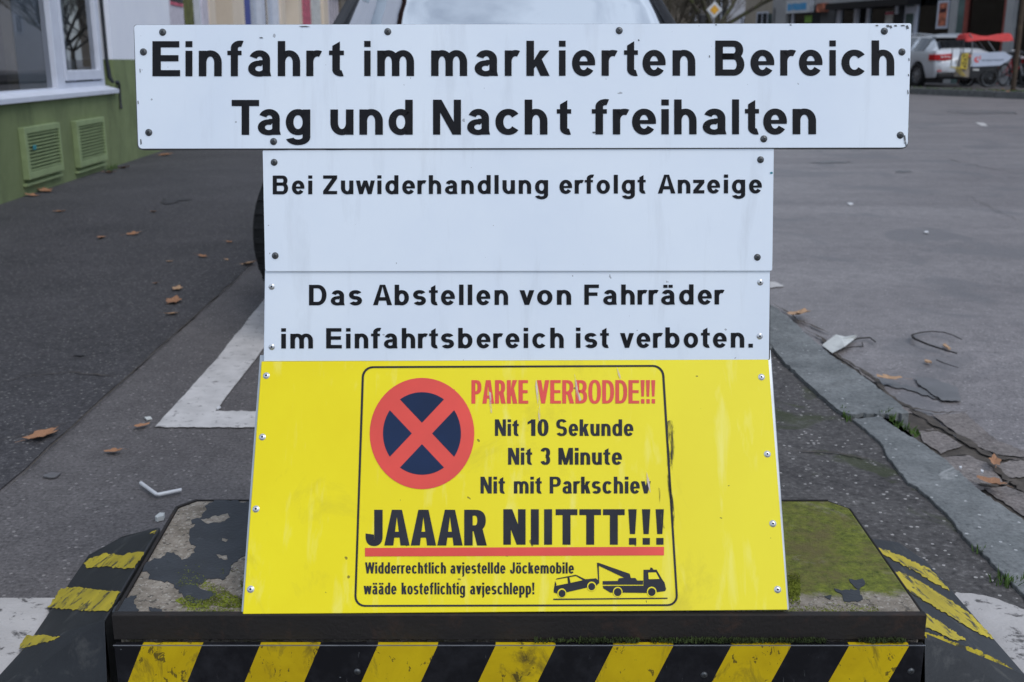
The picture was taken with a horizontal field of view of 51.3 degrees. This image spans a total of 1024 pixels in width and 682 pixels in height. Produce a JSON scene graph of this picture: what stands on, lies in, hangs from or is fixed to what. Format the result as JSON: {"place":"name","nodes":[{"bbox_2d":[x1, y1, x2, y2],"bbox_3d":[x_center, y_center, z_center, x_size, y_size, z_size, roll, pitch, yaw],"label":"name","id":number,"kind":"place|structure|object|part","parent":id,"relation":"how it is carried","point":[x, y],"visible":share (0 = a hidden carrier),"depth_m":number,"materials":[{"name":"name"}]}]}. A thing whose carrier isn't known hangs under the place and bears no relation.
{"place":"outdoors","nodes":[
{"label":"outdoors","id":0,"kind":"place"},
{"bbox_2d":[43,472,60,477],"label":"litter","id":1,"kind":"object","parent":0,"point":[52,475],"visible":1,"depth_m":2.51,"materials":[{"name":"paper"}]},
{"bbox_2d":[0,150,263,488],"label":"sidewalk","id":2,"kind":"structure","parent":0,"point":[71,282],"depth_m":4.98,"materials":[{"name":"grey asphalt"}]},
{"bbox_2d":[18,426,58,441],"bbox_3d":[-1.225,0.245,2.749,0.062,0.014,0.144,3,14,16],"label":"dry leaf","id":3,"kind":"object","parent":2,"relation":"on","point":[39,433],"visible":1,"depth_m":2.78,"materials":[{"name":"orange plant"}]},
{"bbox_2d":[38,187,52,190],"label":"dry leaf","id":4,"kind":"object","parent":2,"relation":"on","point":[44,189],"visible":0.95,"depth_m":7.99,"materials":[{"name":"brown plant"}]},
{"bbox_2d":[0,0,169,203],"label":"green house","id":5,"kind":"structure","parent":2,"relation":"on","point":[67,94],"depth_m":9.22,"materials":[{"name":"paint"}]},
{"bbox_2d":[0,0,118,104],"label":"window","id":6,"kind":"structure","parent":5,"relation":"in","point":[50,16],"depth_m":8.67,"materials":[{"name":"white plastic"}]},
{"bbox_2d":[107,164,117,170],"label":"grass","id":7,"kind":"structure","parent":2,"relation":"on","point":[112,168],"depth_m":9.60,"materials":[{"name":"green plant"}]},
{"bbox_2d":[161,200,177,203],"bbox_3d":[-2.375,-0.959,7.363,0.186,0.001,0.128,13,19,41],"label":"damp patch","id":8,"kind":"object","parent":2,"relation":"on","point":[167,202],"visible":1,"depth_m":7.40,"materials":[{"name":"grey asphalt"}]},
{"bbox_2d":[166,295,180,301],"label":"dry leaf","id":9,"kind":"object","parent":2,"relation":"on","point":[176,298],"visible":1,"depth_m":4.33,"materials":[{"name":"brown plant"}]},
{"bbox_2d":[168,0,345,24],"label":"cream shop house","id":10,"kind":"structure","parent":2,"relation":"on","point":[203,12],"depth_m":18.75,"materials":[{"name":"paint"}]},
{"bbox_2d":[0,261,264,597],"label":"driveway","id":11,"kind":"structure","parent":0,"point":[93,496],"depth_m":2.58,"materials":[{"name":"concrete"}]},
{"bbox_2d":[0,598,110,681],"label":"road marking","id":12,"kind":"object","parent":11,"relation":"on","point":[21,619],"depth_m":1.86,"materials":[{"name":"white paint"}]},
{"bbox_2d":[0,527,159,681],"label":"ramp wing","id":13,"kind":"structure","parent":11,"relation":"on","point":[65,642],"depth_m":1.67,"materials":[{"name":"black rubber"}]},
{"bbox_2d":[103,448,122,451],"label":"dry leaf","id":14,"kind":"object","parent":11,"relation":"on","point":[113,449],"visible":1,"depth_m":2.67,"materials":[{"name":"orange plant"}]},
{"bbox_2d":[4,262,255,491],"bbox_3d":[-1.201,-0.020,3.787,0.016,0.001,2.862,0,15,-2],"label":"crack","id":15,"kind":"object","parent":11,"relation":"on","point":[112,390],"visible":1,"depth_m":3.12,"materials":[{"name":"black asphalt"}]},
{"bbox_2d":[132,422,149,426],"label":"dry leaf","id":16,"kind":"object","parent":11,"relation":"on","point":[140,424],"visible":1,"depth_m":2.85,"materials":[{"name":"orange plant"}]},
{"bbox_2d":[155,512,164,521],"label":"litter","id":17,"kind":"object","parent":11,"relation":"on","point":[160,516],"visible":1,"depth_m":2.27,"materials":[{"name":"paper"}]},
{"bbox_2d":[139,481,181,495],"bbox_3d":[-0.808,0.337,2.417,0.115,0.010,0.046,5,16,19],"label":"drinking straw","id":18,"kind":"object","parent":11,"relation":"on","point":[148,488],"visible":1,"depth_m":2.41,"materials":[{"name":"white plastic"}]},
{"bbox_2d":[155,299,264,427],"bbox_3d":[-0.376,-0.251,4.686,1.316,0.001,3.892,-1,15,-2],"label":"road marking","id":19,"kind":"object","parent":11,"relation":"on","point":[203,397],"visible":0.27,"depth_m":3.20,"materials":[{"name":"white paint"}]},
{"bbox_2d":[253,0,675,280],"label":"parked car","id":20,"kind":"object","parent":11,"relation":"on","point":[504,12],"visible":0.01,"depth_m":4.36,"materials":[{"name":"silver metal"}]},
{"bbox_2d":[112,499,926,681],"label":"barrier base","id":21,"kind":"object","parent":11,"relation":"on","point":[834,555],"visible":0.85,"depth_m":1.50,"materials":[{"name":"concrete"}]},
{"bbox_2d":[134,23,910,613],"bbox_3d":[0.016,-0.046,1.575,1.140,0.818,0.373,0,15,0],"label":"warning sign","id":22,"kind":"object","parent":21,"relation":"on","point":[516,357],"visible":1,"depth_m":1.57,"materials":[{"name":"white metal"}]},
{"bbox_2d":[176,565,878,610],"bbox_3d":[0.028,0.333,1.688,1.068,0.005,0.388,0,15,0],"label":"moss","id":23,"kind":"object","parent":21,"relation":"on","point":[794,589],"visible":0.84,"depth_m":1.53,"materials":[{"name":"green plant"}]},
{"bbox_2d":[533,636,905,643],"bbox_3d":[0.291,0.418,1.494,0.523,0.008,0.014,0,15,0],"label":"moss","id":24,"kind":"object","parent":21,"relation":"on","point":[743,640],"visible":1,"depth_m":1.49,"materials":[{"name":"green plant"}]},
{"bbox_2d":[771,350,1023,681],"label":"asphalt patch","id":25,"kind":"object","parent":11,"relation":"on","point":[880,497],"depth_m":2.46,"materials":[{"name":"grey asphalt"}]},
{"bbox_2d":[803,451,872,459],"bbox_3d":[0.793,0.279,2.649,0.204,0.001,0.030,5,15,17],"label":"crack","id":26,"kind":"object","parent":25,"relation":"on","point":[837,452],"visible":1,"depth_m":2.65,"materials":[{"name":"black asphalt"}]},
{"bbox_2d":[836,404,920,436],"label":"grass","id":27,"kind":"structure","parent":25,"relation":"on","point":[899,423],"depth_m":2.86,"materials":[{"name":"green plant"}]},
{"bbox_2d":[873,539,1023,681],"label":"ramp wing","id":28,"kind":"structure","parent":25,"relation":"on","point":[961,644],"depth_m":1.65,"materials":[{"name":"yellow paint"}]},
{"bbox_2d":[922,592,1023,672],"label":"road marking","id":29,"kind":"object","parent":25,"relation":"on","point":[1001,622],"visible":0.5,"depth_m":1.86,"materials":[{"name":"white paint"}]},
{"bbox_2d":[972,545,1023,588],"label":"grass","id":30,"kind":"structure","parent":25,"relation":"on","point":[1006,580],"depth_m":1.99,"materials":[{"name":"green plant"}]},
{"bbox_2d":[852,416,1023,597],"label":"kerb","id":31,"kind":"structure","parent":11,"relation":"on","point":[970,511],"depth_m":2.36,"materials":[{"name":"grey stone"}]},
{"bbox_2d":[770,94,1023,459],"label":"road","id":32,"kind":"structure","parent":0,"point":[881,268],"depth_m":5.65,"materials":[{"name":"grey asphalt"}]},
{"bbox_2d":[663,0,702,23],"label":"house","id":33,"kind":"structure","parent":32,"relation":"on","point":[673,15],"depth_m":113.04,"materials":[{"name":"brown paint"}]},
{"bbox_2d":[698,13,705,23],"bbox_3d":[5.634,-8.530,31.879,0.200,2.422,0.200,0,15,0],"label":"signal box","id":34,"kind":"object","parent":32,"relation":"on","point":[702,18],"visible":0.45,"depth_m":31.53,"materials":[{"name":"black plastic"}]},
{"bbox_2d":[666,0,745,23],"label":"bare tree","id":35,"kind":"object","parent":32,"relation":"on","point":[723,7],"visible":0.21,"depth_m":71.50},
{"bbox_2d":[707,0,721,23],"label":"priority sign","id":36,"kind":"object","parent":32,"relation":"on","point":[714,9],"visible":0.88,"depth_m":32.48,"materials":[{"name":"metal"}]},
{"bbox_2d":[708,0,745,23],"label":"house","id":37,"kind":"structure","parent":32,"relation":"on","point":[739,12],"depth_m":80.94,"materials":[{"name":"paint"}]},
{"bbox_2d":[717,0,728,22],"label":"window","id":38,"kind":"structure","parent":37,"relation":"in","point":[721,6],"depth_m":81.40,"materials":[{"name":"grey glass"}]},
{"bbox_2d":[740,17,744,23],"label":"window","id":39,"kind":"structure","parent":37,"relation":"in","point":[742,20],"depth_m":80.71,"materials":[{"name":"white glass"}]},
{"bbox_2d":[689,0,771,23],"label":"bare tree","id":40,"kind":"object","parent":32,"relation":"on","point":[760,3],"visible":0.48,"depth_m":34.40,"materials":[{"name":"brown plant"}]},
{"bbox_2d":[770,282,783,287],"bbox_3d":[1.199,-0.254,4.842,0.072,0.001,0.148,3,15,13],"label":"road marking","id":41,"kind":"object","parent":32,"relation":"on","point":[774,284],"visible":0.8,"depth_m":4.83,"materials":[{"name":"white paint"}]},
{"bbox_2d":[787,308,809,314],"bbox_3d":[1.120,-0.110,4.191,0.094,0.019,0.195,0,8,33],"label":"dry leaf","id":42,"kind":"object","parent":32,"relation":"on","point":[801,311],"visible":1,"depth_m":4.23,"materials":[{"name":"orange plant"}]},
{"bbox_2d":[771,303,828,332],"bbox_3d":[1.121,-0.095,4.228,0.038,0.002,0.509,-3,15,-10],"label":"crack","id":43,"kind":"object","parent":32,"relation":"on","point":[804,321],"visible":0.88,"depth_m":4.13,"materials":[{"name":"black asphalt"}]},
{"bbox_2d":[811,161,846,162],"bbox_3d":[3.121,-1.757,10.480,0.434,0.001,0.279,-8,16,-27],"label":"damp patch","id":44,"kind":"object","parent":32,"relation":"on","point":[829,162],"visible":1,"depth_m":10.45,"materials":[{"name":"grey asphalt"}]},
{"bbox_2d":[770,304,908,427],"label":"kerb","id":45,"kind":"structure","parent":32,"relation":"on","point":[827,378],"depth_m":3.27,"materials":[{"name":"grey stone"}]},
{"bbox_2d":[822,335,856,352],"bbox_3d":[1.161,0.006,3.816,0.086,0.012,0.258,8,17,29],"label":"paper scrap","id":46,"kind":"object","parent":32,"relation":"on","point":[834,343],"visible":1,"depth_m":3.82,"materials":[{"name":"white paper"}]},
{"bbox_2d":[807,330,898,400],"bbox_3d":[1.144,0.070,3.613,0.040,0.004,0.873,-1,15,-3],"label":"crack","id":47,"kind":"object","parent":32,"relation":"on","point":[879,384],"visible":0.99,"depth_m":3.49,"materials":[{"name":"black asphalt"}]},
{"bbox_2d":[853,337,875,341],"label":"twig","id":48,"kind":"object","parent":32,"relation":"on","point":[863,338],"visible":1,"depth_m":3.89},
{"bbox_2d":[859,369,875,382],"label":"gutter slab","id":49,"kind":"structure","parent":32,"relation":"on","point":[867,376],"depth_m":3.45,"materials":[{"name":"concrete"}]},
{"bbox_2d":[877,374,906,378],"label":"dry leaf","id":50,"kind":"object","parent":32,"relation":"on","point":[888,376],"visible":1,"depth_m":3.37,"materials":[{"name":"orange plant"}]},
{"bbox_2d":[862,375,948,400],"bbox_3d":[1.225,0.142,3.361,0.082,0.001,0.379,-12,19,-38],"label":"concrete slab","id":51,"kind":"object","parent":32,"relation":"on","point":[891,383],"visible":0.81,"depth_m":3.36,"materials":[{"name":"concrete"}]},
{"bbox_2d":[833,354,1023,519],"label":"gutter dirt","id":52,"kind":"structure","parent":32,"relation":"on","point":[919,422],"depth_m":2.82,"materials":[{"name":"brown soil"}]},
{"bbox_2d":[903,407,912,412],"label":"gutter slab","id":53,"kind":"structure","parent":52,"relation":"on","point":[907,409],"depth_m":3.13,"materials":[{"name":"concrete"}]},
{"bbox_2d":[919,428,961,453],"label":"gutter slab","id":54,"kind":"structure","parent":52,"relation":"on","point":[939,441],"depth_m":2.87,"materials":[{"name":"concrete"}]},
{"bbox_2d":[940,453,969,455],"bbox_3d":[1.148,0.294,2.766,0.088,0.001,0.014,-4,15,-15],"label":"crack","id":55,"kind":"object","parent":52,"relation":"on","point":[955,454],"visible":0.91,"depth_m":2.76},
{"bbox_2d":[943,455,1002,489],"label":"gutter slab","id":56,"kind":"structure","parent":52,"relation":"on","point":[972,467],"depth_m":2.67,"materials":[{"name":"concrete"}]},
{"bbox_2d":[978,481,1008,486],"bbox_3d":[1.170,0.345,2.569,0.096,0.001,0.029,-2,15,-9],"label":"crack","id":57,"kind":"object","parent":56,"relation":"on","point":[994,485],"visible":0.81,"depth_m":2.57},
{"bbox_2d":[977,475,1010,486],"bbox_3d":[1.140,0.334,2.516,0.056,0.011,0.132,2,6,-14],"label":"dry leaf","id":58,"kind":"object","parent":56,"relation":"on","point":[993,480],"visible":1,"depth_m":2.54,"materials":[{"name":"brown plant"}]},
{"bbox_2d":[989,454,1000,467],"bbox_3d":[1.204,0.301,2.655,0.031,0.009,0.091,8,19,17],"label":"dry leaf","id":59,"kind":"object","parent":56,"relation":"on","point":[994,459],"visible":1,"depth_m":2.67,"materials":[{"name":"brown plant"}]},
{"bbox_2d":[984,486,1023,515],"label":"gutter slab","id":60,"kind":"structure","parent":52,"relation":"on","point":[1013,498],"depth_m":2.50,"materials":[{"name":"concrete"}]},
{"bbox_2d":[986,459,1023,491],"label":"crack","id":61,"kind":"object","parent":52,"relation":"on","point":[1018,483],"visible":1,"depth_m":2.60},
{"bbox_2d":[996,460,1023,477],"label":"gutter slab","id":62,"kind":"structure","parent":52,"relation":"on","point":[1012,469],"depth_m":2.67,"materials":[{"name":"concrete"}]},
{"bbox_2d":[901,402,965,412],"bbox_3d":[1.232,0.200,3.123,0.189,0.001,0.066,7,16,25],"label":"crack","id":63,"kind":"object","parent":32,"relation":"on","point":[910,407],"visible":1,"depth_m":3.11,"materials":[{"name":"black asphalt"}]},
{"bbox_2d":[911,334,956,353],"bbox_3d":[1.485,0.010,3.803,0.046,0.016,0.275,-3,15,-11],"label":"twig","id":64,"kind":"object","parent":32,"relation":"on","point":[916,339],"visible":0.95,"depth_m":3.77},
{"bbox_2d":[912,331,961,339],"bbox_3d":[1.536,-0.023,3.926,0.179,0.016,0.149,0,15,0],"label":"twig","id":65,"kind":"object","parent":32,"relation":"on","point":[933,331],"visible":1,"depth_m":3.94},
{"bbox_2d":[914,376,960,400],"bbox_3d":[1.338,0.147,3.328,0.107,0.001,0.260,0,15,0],"label":"damp patch","id":66,"kind":"object","parent":32,"relation":"on","point":[941,390],"visible":1,"depth_m":3.32,"materials":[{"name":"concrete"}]},
{"bbox_2d":[909,88,1023,98],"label":"kerb","id":67,"kind":"structure","parent":32,"relation":"on","point":[977,93],"depth_m":27.69,"materials":[{"name":"grey stone"}]},
{"bbox_2d":[909,409,1023,459],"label":"crack","id":68,"kind":"object","parent":32,"relation":"on","point":[969,442],"visible":0.97,"depth_m":2.87,"materials":[{"name":"black asphalt"}]},
{"bbox_2d":[932,413,1023,456],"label":"gutter slab","id":69,"kind":"structure","parent":32,"relation":"on","point":[964,425],"depth_m":2.93,"materials":[{"name":"concrete"}]},
{"bbox_2d":[950,111,1015,113],"bbox_3d":[8.838,-4.236,19.780,1.431,0.005,1.067,-3,15,-10],"label":"damp patch","id":70,"kind":"object","parent":32,"relation":"on","point":[993,112],"visible":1,"depth_m":19.80,"materials":[{"name":"grey asphalt"}]},
{"bbox_2d":[910,83,1023,91],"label":"sidewalk","id":71,"kind":"structure","parent":0,"point":[958,86],"depth_m":31.78,"materials":[{"name":"concrete"}]},
{"bbox_2d":[663,0,709,23],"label":"bare tree","id":72,"kind":"object","parent":71,"relation":"on","point":[686,19],"visible":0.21,"depth_m":65.07,"materials":[{"name":"brown plant"}]},
{"bbox_2d":[662,0,723,23],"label":"bare tree","id":73,"kind":"object","parent":71,"relation":"on","point":[670,3],"visible":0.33,"depth_m":52.34,"materials":[{"name":"brown plant"}]},
{"bbox_2d":[744,0,772,23],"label":"house","id":74,"kind":"structure","parent":71,"relation":"on","point":[759,15],"depth_m":58.27,"materials":[{"name":"beige paint"}]},
{"bbox_2d":[756,11,768,23],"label":"window","id":75,"kind":"structure","parent":74,"relation":"in","point":[762,17],"depth_m":57.96,"materials":[{"name":"glass"}]},
{"bbox_2d":[768,0,1023,84],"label":"shop building","id":76,"kind":"structure","parent":71,"relation":"on","point":[979,17],"depth_m":37.18,"materials":[{"name":"tile"}]},
{"bbox_2d":[904,5,919,35],"bbox_3d":[14.208,-11.219,38.066,0.130,4.051,0.708,-5,16,-20],"label":"door","id":77,"kind":"structure","parent":76,"relation":"in","point":[911,14],"depth_m":37.84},
{"bbox_2d":[910,33,986,85],"bbox_3d":[12.603,-8.755,33.206,1.850,1.553,4.854,-3,15,-12],"label":"parked car","id":78,"kind":"object","parent":71,"relation":"on","point":[930,56],"visible":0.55,"depth_m":31.21,"materials":[{"name":"silver metal"}]},
{"bbox_3d":[11.935,-9.065,32.720,0.269,0.449,2.933,-3,15,-12],"label":"side window","id":79,"kind":"part","parent":78,"relation":"part of","materials":[{"name":"grey glass"}]},
{"bbox_3d":[13.021,-8.691,31.199,1.430,0.361,0.417,-3,15,-12],"label":"rear window","id":80,"kind":"part","parent":78,"relation":"part of","materials":[{"name":"black glass"}]},
{"bbox_2d":[910,86,1023,91],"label":"grass","id":81,"kind":"structure","parent":71,"relation":"on","point":[971,89],"depth_m":28.20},
{"bbox_2d":[950,33,1013,86],"bbox_3d":[12.659,-7.642,29.047,1.651,1.422,0.710,0,15,0],"label":"cargo trailer","id":82,"kind":"object","parent":71,"relation":"on","point":[986,64],"visible":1,"depth_m":28.79,"materials":[{"name":"red fabric"}]},
{"bbox_2d":[976,50,1023,87],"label":"bicycle","id":83,"kind":"object","parent":71,"relation":"on","point":[1003,75],"visible":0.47,"depth_m":29.92,"materials":[{"name":"metal"}]},
{"bbox_2d":[998,51,1023,85],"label":"bicycle","id":84,"kind":"object","parent":71,"relation":"on","point":[1010,73],"visible":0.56,"depth_m":32.00,"materials":[{"name":"metal"}]},
{"bbox_2d":[1010,0,1023,89],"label":"sign post","id":85,"kind":"object","parent":71,"relation":"on","point":[1017,48],"visible":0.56,"depth_m":26.78,"materials":[{"name":"metal"}]}
]}

